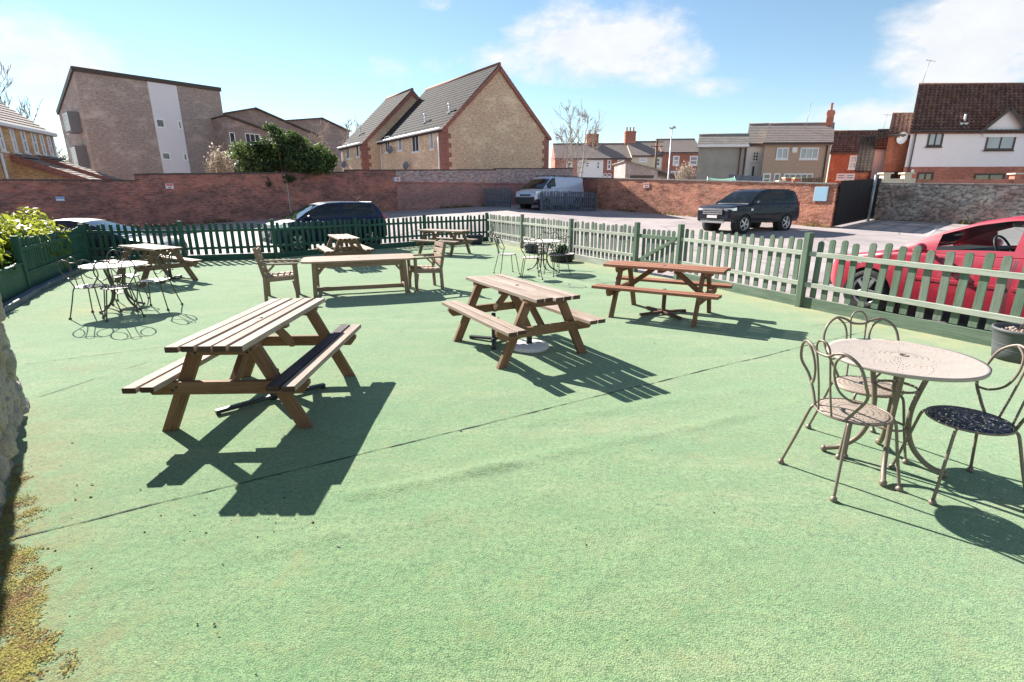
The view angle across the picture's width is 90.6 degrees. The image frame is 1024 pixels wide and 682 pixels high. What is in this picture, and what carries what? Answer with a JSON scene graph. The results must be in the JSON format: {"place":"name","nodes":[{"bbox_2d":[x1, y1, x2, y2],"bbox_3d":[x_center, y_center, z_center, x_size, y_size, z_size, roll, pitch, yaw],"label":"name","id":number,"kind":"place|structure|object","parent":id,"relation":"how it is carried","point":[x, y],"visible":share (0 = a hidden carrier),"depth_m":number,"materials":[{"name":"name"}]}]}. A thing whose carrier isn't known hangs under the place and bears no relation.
{"place":"outdoors","nodes":[
{"label":"outdoors","id":0,"kind":"place"},
{"bbox_2d":[0,0,1023,182],"label":"sky","id":1,"kind":"structure","parent":0,"point":[696,67],"materials":[{"name":"blue"}]},
{"bbox_2d":[136,205,1023,331],"bbox_3d":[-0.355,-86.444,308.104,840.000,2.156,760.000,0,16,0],"label":"car park ground","id":2,"kind":"structure","parent":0,"point":[865,234],"depth_m":20.49,"materials":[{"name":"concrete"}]},
{"bbox_2d":[0,62,12,105],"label":"bare tree","id":3,"kind":"object","parent":2,"relation":"on","point":[4,88],"visible":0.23,"depth_m":51.16,"materials":[{"name":"plant"}]},
{"bbox_2d":[0,206,71,273],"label":"hedge","id":4,"kind":"object","parent":2,"relation":"on","point":[14,224],"visible":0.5,"depth_m":10.91,"materials":[{"name":"green plant"}]},
{"bbox_2d":[9,224,90,289],"bbox_3d":[-10.205,-1.949,11.417,0.110,1.146,4.797,-8,18,-27],"label":"picket fence","id":5,"kind":"object","parent":2,"relation":"on","point":[39,266],"visible":0.88,"depth_m":10.69,"materials":[{"name":"green paint"}]},
{"bbox_2d":[0,102,120,180],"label":"brick house","id":6,"kind":"structure","parent":2,"relation":"on","point":[28,150],"depth_m":30.63,"materials":[{"name":"tile"}]},
{"bbox_2d":[0,127,8,152],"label":"window","id":7,"kind":"structure","parent":6,"relation":"in","point":[2,144],"depth_m":28.93,"materials":[{"name":"white plastic"}]},
{"bbox_2d":[8,128,20,153],"bbox_3d":[-29.407,-11.866,29.939,0.145,1.541,0.486,-5,16,-15],"label":"window","id":8,"kind":"structure","parent":6,"relation":"in","point":[11,131],"depth_m":29.93,"materials":[{"name":"white plastic"}]},
{"bbox_2d":[19,130,31,154],"bbox_3d":[-29.698,-12.174,30.907,0.145,1.513,0.543,-5,16,-15],"label":"window","id":9,"kind":"structure","parent":6,"relation":"in","point":[22,133],"depth_m":30.91,"materials":[{"name":"white plastic"}]},
{"bbox_2d":[30,132,41,154],"bbox_3d":[-29.987,-12.443,31.888,0.145,1.403,0.570,-5,16,-15],"label":"window","id":10,"kind":"structure","parent":6,"relation":"in","point":[33,137],"depth_m":31.86,"materials":[{"name":"white plastic"}]},
{"bbox_2d":[50,218,188,255],"bbox_3d":[-12.418,-2.884,15.148,4.496,1.531,2.221,-3,16,-9],"label":"parked car","id":11,"kind":"object","parent":2,"relation":"on","point":[70,223],"visible":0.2,"depth_m":14.53,"materials":[{"name":"silver paint"}]},
{"bbox_2d":[56,66,222,179],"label":"block of flats","id":12,"kind":"structure","parent":2,"relation":"on","point":[122,126],"depth_m":43.41,"materials":[{"name":"brown brick"}]},
{"bbox_2d":[62,111,82,133],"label":"bay window","id":13,"kind":"structure","parent":12,"relation":"in","point":[72,122],"depth_m":41.22,"materials":[{"name":"white plastic"}]},
{"bbox_2d":[70,145,90,167],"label":"bay window","id":14,"kind":"structure","parent":12,"relation":"in","point":[79,154],"depth_m":41.92,"materials":[{"name":"white plastic"}]},
{"bbox_2d":[199,142,240,172],"bbox_3d":[-15.450,-8.670,27.163,1.894,3.694,1.743,0,16,0],"label":"shrub","id":15,"kind":"object","parent":2,"relation":"on","point":[219,164],"visible":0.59,"depth_m":26.73,"materials":[{"name":"beige plant"}]},
{"bbox_2d":[211,114,271,171],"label":"block of flats","id":16,"kind":"structure","parent":2,"relation":"on","point":[228,129],"depth_m":46.76,"materials":[{"name":"brown brick"}]},
{"bbox_2d":[245,133,259,141],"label":"window","id":17,"kind":"structure","parent":16,"relation":"in","point":[248,136],"depth_m":47.41,"materials":[{"name":"white plastic"}]},
{"bbox_2d":[223,107,317,145],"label":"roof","id":18,"kind":"structure","parent":16,"relation":"attached to","point":[256,116],"depth_m":53.54,"materials":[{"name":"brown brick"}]},
{"bbox_2d":[226,121,338,180],"bbox_3d":[-11.789,-8.779,26.477,5.376,4.733,3.320,0,16,0],"label":"evergreen tree","id":19,"kind":"object","parent":2,"relation":"on","point":[282,151],"visible":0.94,"depth_m":25.68,"materials":[{"name":"green plant"}]},
{"bbox_2d":[79,213,488,261],"bbox_3d":[-5.878,-3.386,16.324,12.681,1.198,1.965,-10,18,-30],"label":"picket fence","id":20,"kind":"object","parent":2,"relation":"on","point":[180,231],"visible":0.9,"depth_m":14.64,"materials":[{"name":"green paint"}]},
{"bbox_2d":[0,168,573,227],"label":"brick wall","id":21,"kind":"structure","parent":2,"relation":"on","point":[141,200],"depth_m":24.51,"materials":[{"name":"red brick"}]},
{"bbox_2d":[266,174,297,212],"bbox_3d":[-11.640,-7.475,25.674,1.589,1.906,0.639,-9,18,-29],"label":"ivy stem","id":22,"kind":"object","parent":21,"relation":"attached to","point":[289,179],"visible":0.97,"depth_m":25.61,"materials":[{"name":"plant"}]},
{"bbox_2d":[286,117,348,171],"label":"block of flats","id":23,"kind":"structure","parent":2,"relation":"on","point":[334,139],"depth_m":67.79,"materials":[{"name":"brown brick"}]},
{"bbox_2d":[302,120,342,171],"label":"bare tree","id":24,"kind":"object","parent":2,"relation":"on","point":[319,134],"visible":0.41,"depth_m":53.61,"materials":[{"name":"plant"}]},
{"bbox_2d":[262,201,386,250],"bbox_3d":[-6.279,-3.963,16.997,3.796,1.785,2.126,-12,20,-35],"label":"parked car","id":25,"kind":"object","parent":2,"relation":"on","point":[330,211],"visible":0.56,"depth_m":16.44,"materials":[{"name":"blue paint"}]},
{"bbox_2d":[328,119,360,171],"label":"bare tree","id":26,"kind":"object","parent":2,"relation":"on","point":[346,125],"visible":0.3,"depth_m":54.33,"materials":[{"name":"plant"}]},
{"bbox_2d":[337,88,418,171],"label":"brick house","id":27,"kind":"structure","parent":2,"relation":"on","point":[359,148],"depth_m":42.04,"materials":[{"name":"brick"}]},
{"bbox_2d":[376,62,551,169],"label":"brick house","id":28,"kind":"structure","parent":2,"relation":"on","point":[484,118],"depth_m":36.12,"materials":[{"name":"brick"}]},
{"bbox_2d":[411,136,419,153],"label":"window","id":29,"kind":"structure","parent":28,"relation":"in","point":[415,140],"depth_m":36.67,"materials":[{"name":"white plastic"}]},
{"bbox_2d":[484,188,510,207],"bbox_3d":[-0.912,-9.031,32.026,1.745,1.244,0.110,5,17,19],"label":"picket fence","id":30,"kind":"object","parent":2,"relation":"on","point":[491,200],"visible":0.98,"depth_m":32.04,"materials":[{"name":"blue paint"}]},
{"bbox_2d":[0,241,1023,681],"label":"artificial turf","id":31,"kind":"structure","parent":2,"relation":"on","point":[692,531],"depth_m":2.92,"materials":[{"name":"green carpet"}]},
{"bbox_2d":[0,294,29,516],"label":"stone wall","id":32,"kind":"structure","parent":31,"relation":"on","point":[14,404],"depth_m":3.73,"materials":[{"name":"stone"}]},
{"bbox_2d":[0,465,81,681],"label":"moss","id":33,"kind":"object","parent":31,"relation":"on","point":[21,653],"visible":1,"depth_m":2.16,"materials":[{"name":"yellow plant"}]},
{"bbox_2d":[0,261,96,313],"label":"timber planter","id":34,"kind":"object","parent":31,"relation":"on","point":[15,292],"visible":0.94,"depth_m":8.89,"materials":[{"name":"green paint"}]},
{"bbox_2d":[57,257,122,319],"bbox_3d":[-6.248,-0.818,7.501,0.493,0.906,0.538,-2,16,-8],"label":"cafe chair","id":35,"kind":"object","parent":31,"relation":"on","point":[89,286],"visible":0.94,"depth_m":7.37,"materials":[{"name":"grey metal"}]},
{"bbox_2d":[78,261,147,313],"bbox_3d":[-6.200,-0.856,7.988,0.880,0.718,0.880,-9,18,-29],"label":"cafe table","id":36,"kind":"object","parent":31,"relation":"on","point":[127,264],"visible":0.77,"depth_m":7.90,"materials":[{"name":"grey metal"}]},
{"bbox_2d":[93,257,145,321],"bbox_3d":[-5.775,-0.796,7.417,0.493,0.906,0.538,-14,21,-40],"label":"cafe chair","id":37,"kind":"object","parent":31,"relation":"on","point":[116,287],"visible":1,"depth_m":7.29,"materials":[{"name":"grey metal"}]},
{"bbox_2d":[106,247,148,305],"bbox_3d":[-6.493,-1.104,8.513,0.493,0.906,0.538,-8,18,-26],"label":"cafe chair","id":38,"kind":"object","parent":31,"relation":"on","point":[130,275],"visible":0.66,"depth_m":8.60,"materials":[{"name":"grey metal"}]},
{"bbox_2d":[103,244,202,287],"bbox_3d":[-7.573,-1.628,10.703,1.760,0.738,1.190,10,19,32],"label":"picnic table","id":39,"kind":"object","parent":31,"relation":"on","point":[154,251],"visible":0.82,"depth_m":10.53,"materials":[{"name":"brown wood"}]},
{"bbox_2d":[135,251,182,310],"bbox_3d":[-5.652,-0.970,8.028,0.538,0.906,0.493,-2,16,-7],"label":"cafe chair","id":40,"kind":"object","parent":31,"relation":"on","point":[153,280],"visible":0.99,"depth_m":7.95,"materials":[{"name":"grey metal"}]},
{"bbox_2d":[121,298,360,430],"bbox_3d":[-2.103,0.156,4.335,1.190,0.739,1.758,-1,16,-1],"label":"picnic table","id":41,"kind":"object","parent":31,"relation":"on","point":[246,336],"visible":1,"depth_m":3.80,"materials":[{"name":"brown wood"}]},
{"bbox_2d":[215,368,325,415],"bbox_3d":[-2.069,0.356,4.360,0.901,0.340,0.072,-14,21,-40],"label":"parasol base","id":42,"kind":"object","parent":31,"relation":"on","point":[270,396],"visible":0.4,"depth_m":4.29,"materials":[{"name":"black metal"}]},
{"bbox_2d":[252,245,300,301],"bbox_3d":[-4.077,-1.204,8.855,0.667,0.907,0.615,-6,17,-20],"label":"garden armchair","id":43,"kind":"object","parent":31,"relation":"on","point":[268,277],"visible":0.98,"depth_m":8.67,"materials":[{"name":"brown wood"}]},
{"bbox_2d":[316,234,374,255],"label":"picnic table","id":44,"kind":"object","parent":31,"relation":"on","point":[336,250],"visible":0.98,"depth_m":12.86,"materials":[{"name":"brown wood"}]},
{"bbox_2d":[300,253,414,298],"bbox_3d":[-2.795,-1.218,9.360,1.960,0.648,0.876,-5,17,-17],"label":"garden table","id":45,"kind":"object","parent":31,"relation":"on","point":[323,262],"visible":1,"depth_m":9.14,"materials":[{"name":"brown wood"}]},
{"bbox_2d":[407,239,445,291],"bbox_3d":[-1.645,-1.457,9.709,0.667,0.907,0.615,-7,17,-23],"label":"garden armchair","id":46,"kind":"object","parent":31,"relation":"on","point":[416,269],"visible":0.97,"depth_m":9.57,"materials":[{"name":"brown wood"}]},
{"bbox_2d":[5,332,860,540],"bbox_3d":[0.901,0.462,4.544,8.414,0.009,0.028,-9,18,-29],"label":"turf joint","id":47,"kind":"object","parent":31,"relation":"on","point":[358,454],"visible":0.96,"depth_m":3.40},
{"bbox_2d":[410,229,477,256],"bbox_3d":[-2.098,-3.071,15.707,1.760,0.738,1.190,8,18,28],"label":"picnic table","id":48,"kind":"object","parent":31,"relation":"on","point":[452,244],"visible":0.97,"depth_m":15.59,"materials":[{"name":"brown wood"}]},
{"bbox_2d":[2,311,946,674],"bbox_3d":[0.083,0.399,4.771,9.842,0.008,6.898,0,16,0],"label":"debris","id":49,"kind":"object","parent":31,"relation":"on","point":[256,513],"visible":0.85,"depth_m":2.67,"materials":[{"name":"brown plant"}]},
{"bbox_2d":[467,234,483,244],"bbox_3d":[-1.366,-3.798,18.983,0.608,0.343,0.608,0,16,0],"label":"plant pot","id":50,"kind":"object","parent":31,"relation":"on","point":[479,237],"visible":0.96,"depth_m":18.77,"materials":[{"name":"black plastic"}]},
{"bbox_2d":[469,313,498,349],"bbox_3d":[-0.157,-0.172,6.156,0.533,0.360,0.615,-10,18,-30],"label":"parasol base","id":51,"kind":"object","parent":31,"relation":"on","point":[493,338],"visible":0.62,"depth_m":6.13,"materials":[{"name":"black metal"}]},
{"bbox_2d":[493,234,519,273],"bbox_3d":[-0.138,-1.981,11.514,0.538,0.906,0.493,-6,17,-21],"label":"cafe chair","id":52,"kind":"object","parent":31,"relation":"on","point":[497,245],"visible":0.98,"depth_m":11.43,"materials":[{"name":"grey metal"}]},
{"bbox_2d":[442,274,605,368],"bbox_3d":[0.059,-0.283,5.853,1.190,0.738,1.755,-9,18,-28],"label":"picnic table","id":53,"kind":"object","parent":31,"relation":"on","point":[526,296],"visible":1,"depth_m":5.46,"materials":[{"name":"brown wood"}]},
{"bbox_2d":[514,336,548,352],"bbox_3d":[0.200,-0.015,5.880,0.464,0.194,0.464,0,16,0],"label":"parasol base","id":54,"kind":"object","parent":31,"relation":"on","point":[528,345],"visible":0.69,"depth_m":5.79,"materials":[{"name":"white concrete"}]},
{"bbox_2d":[524,244,538,253],"bbox_3d":[0.608,-2.894,15.915,0.488,0.263,0.488,0,16,0],"label":"plant pot","id":55,"kind":"object","parent":31,"relation":"on","point":[530,250],"visible":0.73,"depth_m":15.75,"materials":[{"name":"black plastic"}]},
{"bbox_2d":[520,236,543,279],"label":"cafe chair","id":56,"kind":"object","parent":31,"relation":"on","point":[530,257],"visible":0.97,"depth_m":10.74,"materials":[{"name":"grey metal"}]},
{"bbox_2d":[524,239,560,272],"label":"cafe table","id":57,"kind":"object","parent":31,"relation":"on","point":[546,241],"visible":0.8,"depth_m":11.91,"materials":[{"name":"grey metal"}]},
{"bbox_2d":[543,235,570,276],"bbox_3d":[1.016,-1.935,11.334,0.493,0.906,0.538,-8,17,-24],"label":"cafe chair","id":58,"kind":"object","parent":31,"relation":"on","point":[559,254],"visible":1,"depth_m":11.17,"materials":[{"name":"grey metal"}]},
{"bbox_2d":[548,244,574,262],"bbox_3d":[1.350,-2.402,13.769,0.728,0.483,0.728,0,16,0],"label":"plant pot","id":59,"kind":"object","parent":31,"relation":"on","point":[569,255],"visible":0.77,"depth_m":13.62,"materials":[{"name":"black plastic"}]},
{"bbox_2d":[591,260,732,327],"bbox_3d":[2.216,-0.744,7.449,1.759,0.737,1.190,9,18,30],"label":"picnic table","id":60,"kind":"object","parent":31,"relation":"on","point":[699,294],"visible":1,"depth_m":7.27,"materials":[{"name":"brown wood"}]},
{"bbox_2d":[639,289,685,319],"bbox_3d":[2.258,-0.582,7.530,0.602,0.380,0.602,7,17,24],"label":"parasol base","id":61,"kind":"object","parent":31,"relation":"on","point":[662,310],"visible":0.87,"depth_m":7.51,"materials":[{"name":"metal"}]},
{"bbox_2d":[777,339,903,501],"bbox_3d":[2.022,0.414,3.041,0.538,0.906,0.493,-3,16,-10],"label":"cafe chair","id":62,"kind":"object","parent":31,"relation":"on","point":[849,411],"visible":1,"depth_m":2.97,"materials":[{"name":"beige paint"}]},
{"bbox_2d":[805,311,908,463],"bbox_3d":[2.421,0.291,3.469,0.493,0.906,0.538,3,16,10],"label":"cafe chair","id":63,"kind":"object","parent":31,"relation":"on","point":[846,383],"visible":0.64,"depth_m":3.52,"materials":[{"name":"beige paint"}]},
{"bbox_2d":[820,338,991,486],"bbox_3d":[2.412,0.444,3.221,0.810,0.750,0.810,-4,16,-12],"label":"cafe table","id":64,"kind":"object","parent":31,"relation":"on","point":[901,371],"visible":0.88,"depth_m":3.12,"materials":[{"name":"beige paint"}]},
{"bbox_2d":[888,344,1023,510],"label":"cafe chair","id":65,"kind":"object","parent":31,"relation":"on","point":[970,420],"visible":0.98,"depth_m":2.90,"materials":[{"name":"beige paint"}]},
{"bbox_2d":[991,323,1023,363],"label":"plant pot","id":66,"kind":"object","parent":31,"relation":"on","point":[1005,334],"visible":0.98,"depth_m":5.34,"materials":[{"name":"grey plastic"}]},
{"bbox_2d":[515,175,583,209],"bbox_3d":[2.415,-9.366,32.091,2.335,2.108,4.852,14,21,42],"label":"parked van","id":67,"kind":"object","parent":2,"relation":"on","point":[527,195],"visible":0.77,"depth_m":31.12,"materials":[{"name":"silver metal"}]},
{"bbox_2d":[487,214,640,271],"bbox_3d":[0.901,-3.307,15.911,0.230,1.219,9.648,-7,17,-23],"label":"picket fence","id":68,"kind":"object","parent":2,"relation":"on","point":[521,233],"visible":0.88,"depth_m":13.92,"materials":[{"name":"green paint"}]},
{"bbox_2d":[550,143,577,175],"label":"terraced house","id":69,"kind":"structure","parent":2,"relation":"on","point":[555,150],"depth_m":71.04,"materials":[{"name":"red brick"}]},
{"bbox_2d":[540,191,596,210],"bbox_3d":[3.514,-8.509,30.966,4.236,1.258,0.206,-9,18,-29],"label":"picket fence","id":70,"kind":"object","parent":2,"relation":"on","point":[543,197],"visible":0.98,"depth_m":30.78,"materials":[{"name":"grey paint"}]},
{"bbox_2d":[551,125,589,175],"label":"bare tree","id":71,"kind":"object","parent":2,"relation":"on","point":[562,154],"visible":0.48,"depth_m":54.72,"materials":[{"name":"plant"}]},
{"bbox_2d":[550,101,605,176],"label":"birch tree","id":72,"kind":"object","parent":2,"relation":"on","point":[585,115],"visible":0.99,"depth_m":46.90,"materials":[{"name":"brown plant"}]},
{"bbox_2d":[575,130,603,177],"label":"terraced house","id":73,"kind":"structure","parent":2,"relation":"on","point":[594,168],"depth_m":70.36,"materials":[{"name":"paint"}]},
{"bbox_2d":[600,143,631,177],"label":"terraced house","id":74,"kind":"structure","parent":2,"relation":"on","point":[612,153],"depth_m":70.42,"materials":[{"name":"red brick"}]},
{"bbox_2d":[624,127,662,178],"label":"terraced house","id":75,"kind":"structure","parent":2,"relation":"on","point":[642,152],"depth_m":70.77,"materials":[{"name":"tile"}]},
{"bbox_2d":[612,160,694,179],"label":"brick outbuilding","id":76,"kind":"structure","parent":2,"relation":"on","point":[625,169],"depth_m":52.31,"materials":[{"name":"grey tile"}]},
{"bbox_2d":[655,138,698,179],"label":"terraced house","id":77,"kind":"structure","parent":2,"relation":"on","point":[684,149],"depth_m":70.13,"materials":[{"name":"red brick"}]},
{"bbox_2d":[578,177,840,227],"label":"brick wall","id":78,"kind":"structure","parent":2,"relation":"on","point":[681,197],"depth_m":28.06,"materials":[{"name":"red brick"}]},
{"bbox_2d":[813,187,828,200],"bbox_3d":[13.523,-6.438,22.196,0.024,0.616,0.577,-10,19,-32],"label":"wall sign","id":79,"kind":"object","parent":78,"relation":"attached to","point":[820,193],"visible":1,"depth_m":22.18,"materials":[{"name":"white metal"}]},
{"bbox_2d":[696,133,748,179],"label":"rendered building","id":80,"kind":"structure","parent":2,"relation":"on","point":[722,155],"depth_m":38.78,"materials":[{"name":"grey paint"}]},
{"bbox_2d":[729,174,762,182],"bbox_3d":[15.587,-10.252,34.031,2.275,1.821,0.060,0,16,0],"label":"board fence","id":81,"kind":"object","parent":2,"relation":"on","point":[747,178],"visible":0.28,"depth_m":33.82,"materials":[{"name":"blue paint"}]},
{"bbox_2d":[697,189,799,233],"bbox_3d":[9.872,-5.413,21.098,4.320,1.746,2.218,-8,18,-26],"label":"parked car","id":82,"kind":"object","parent":2,"relation":"on","point":[743,211],"visible":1,"depth_m":20.42,"materials":[{"name":"black paint"}]},
{"bbox_2d":[744,123,768,177],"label":"rendered house","id":83,"kind":"structure","parent":2,"relation":"on","point":[755,150],"depth_m":41.13,"materials":[{"name":"grey stone"}]},
{"bbox_2d":[776,177,801,183],"bbox_3d":[15.979,-8.415,29.517,1.308,2.138,0.430,0,16,0],"label":"brick planter","id":84,"kind":"object","parent":2,"relation":"on","point":[788,179],"visible":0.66,"depth_m":29.11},
{"bbox_2d":[761,101,834,183],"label":"pebbledash house","id":85,"kind":"structure","parent":2,"relation":"on","point":[797,149],"depth_m":39.82,"materials":[{"name":"tile"}]},
{"bbox_2d":[775,147,788,159],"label":"window","id":86,"kind":"structure","parent":85,"relation":"in","point":[782,153],"depth_m":39.52,"materials":[{"name":"white plastic"}]},
{"bbox_2d":[784,173,812,180],"bbox_3d":[22.563,-12.917,39.970,2.490,0.569,0.145,0,16,0],"label":"window","id":87,"kind":"structure","parent":85,"relation":"in","point":[804,175],"depth_m":39.96,"materials":[{"name":"white plastic"}]},
{"bbox_2d":[798,147,818,160],"bbox_3d":[23.160,-14.576,39.500,1.638,0.949,0.145,0,16,0],"label":"window","id":88,"kind":"structure","parent":85,"relation":"in","point":[809,153],"depth_m":39.53,"materials":[{"name":"white plastic"}]},
{"bbox_2d":[802,177,823,182],"bbox_3d":[17.261,-8.506,29.331,1.234,1.822,0.060,0,16,0],"label":"board fence","id":89,"kind":"object","parent":2,"relation":"on","point":[818,180],"visible":0.29,"depth_m":29.10,"materials":[{"name":"brown wood"}]},
{"bbox_2d":[674,224,1023,346],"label":"picket fence","id":90,"kind":"object","parent":2,"relation":"on","point":[801,284],"visible":0.9,"depth_m":7.05,"materials":[{"name":"green paint"}]},
{"bbox_2d":[638,229,676,271],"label":"garden gate","id":91,"kind":"structure","parent":90,"relation":"attached to","point":[670,240],"depth_m":11.10,"materials":[{"name":"green paint"}]},
{"bbox_2d":[826,130,877,182],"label":"terraced house","id":92,"kind":"structure","parent":2,"relation":"on","point":[844,153],"depth_m":49.45,"materials":[{"name":"red brick"}]},
{"bbox_2d":[847,155,856,169],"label":"window","id":93,"kind":"structure","parent":92,"relation":"in","point":[853,158],"depth_m":49.14,"materials":[{"name":"white plastic"}]},
{"bbox_2d":[833,175,881,225],"bbox_3d":[16.314,-6.638,23.697,6.183,2.240,0.224,-14,21,-40],"label":"gate","id":94,"kind":"object","parent":2,"relation":"on","point":[857,199],"visible":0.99,"depth_m":23.44,"materials":[{"name":"metal"}]},
{"bbox_2d":[854,136,876,179],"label":"brick outbuilding","id":95,"kind":"structure","parent":2,"relation":"on","point":[865,160],"depth_m":44.88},
{"bbox_2d":[870,114,888,178],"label":"rendered house","id":96,"kind":"structure","parent":2,"relation":"on","point":[881,142],"depth_m":41.70,"materials":[{"name":"pink paint"}]},
{"bbox_2d":[877,172,915,184],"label":"garden wall","id":97,"kind":"structure","parent":2,"relation":"on","point":[905,177],"depth_m":29.07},
{"bbox_2d":[882,112,913,178],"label":"brick house","id":98,"kind":"structure","parent":2,"relation":"on","point":[899,135],"depth_m":37.04,"materials":[{"name":"red brick"}]},
{"bbox_2d":[829,215,1023,317],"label":"parked car","id":99,"kind":"object","parent":2,"relation":"on","point":[980,240],"visible":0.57,"depth_m":7.17,"materials":[{"name":"red paint"}]},
{"bbox_2d":[871,183,1023,226],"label":"stone wall","id":100,"kind":"structure","parent":2,"relation":"on","point":[953,203],"depth_m":23.59,"materials":[{"name":"grey stone"}]},
{"bbox_2d":[903,59,1023,178],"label":"white house","id":101,"kind":"structure","parent":2,"relation":"on","point":[966,130],"depth_m":35.97,"materials":[{"name":"white paint"}]},
{"bbox_2d":[917,172,933,178],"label":"window","id":102,"kind":"structure","parent":101,"relation":"in","point":[921,175],"depth_m":36.12,"materials":[{"name":"grey glass"}]},
{"bbox_2d":[925,134,943,147],"bbox_3d":[29.645,-14.097,35.485,1.287,1.082,0.145,0,16,0],"label":"window","id":103,"kind":"structure","parent":101,"relation":"in","point":[934,140],"depth_m":35.53,"materials":[{"name":"grey glass"}]},
{"bbox_2d":[974,173,1005,178],"bbox_3d":[34.047,-11.258,36.244,2.408,1.382,0.145,0,16,0],"label":"window","id":104,"kind":"structure","parent":101,"relation":"in","point":[977,175],"depth_m":36.13,"materials":[{"name":"grey glass"}]},
{"bbox_2d":[983,137,1016,151],"bbox_3d":[34.267,-13.989,35.521,2.271,1.316,0.145,0,16,0],"label":"window","id":105,"kind":"structure","parent":101,"relation":"in","point":[992,143],"depth_m":35.59,"materials":[{"name":"clear glass"}]},
{"bbox_2d":[915,173,1023,185],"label":"garden wall","id":106,"kind":"structure","parent":2,"relation":"on","point":[1014,178],"depth_m":29.13,"materials":[{"name":"grey stone"}]},
{"bbox_2d":[150,204,1022,227],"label":"weeds","id":107,"kind":"object","parent":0,"point":[811,225],"visible":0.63,"depth_m":24.10,"materials":[{"name":"green plant"}]},
{"bbox_2d":[675,161,697,180],"bbox_3d":[13.049,-11.863,37.938,1.774,3.094,1.833,0,16,0],"label":"shrub","id":108,"kind":"object","parent":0,"point":[685,174],"visible":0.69,"depth_m":37.58,"materials":[{"name":"beige plant"}]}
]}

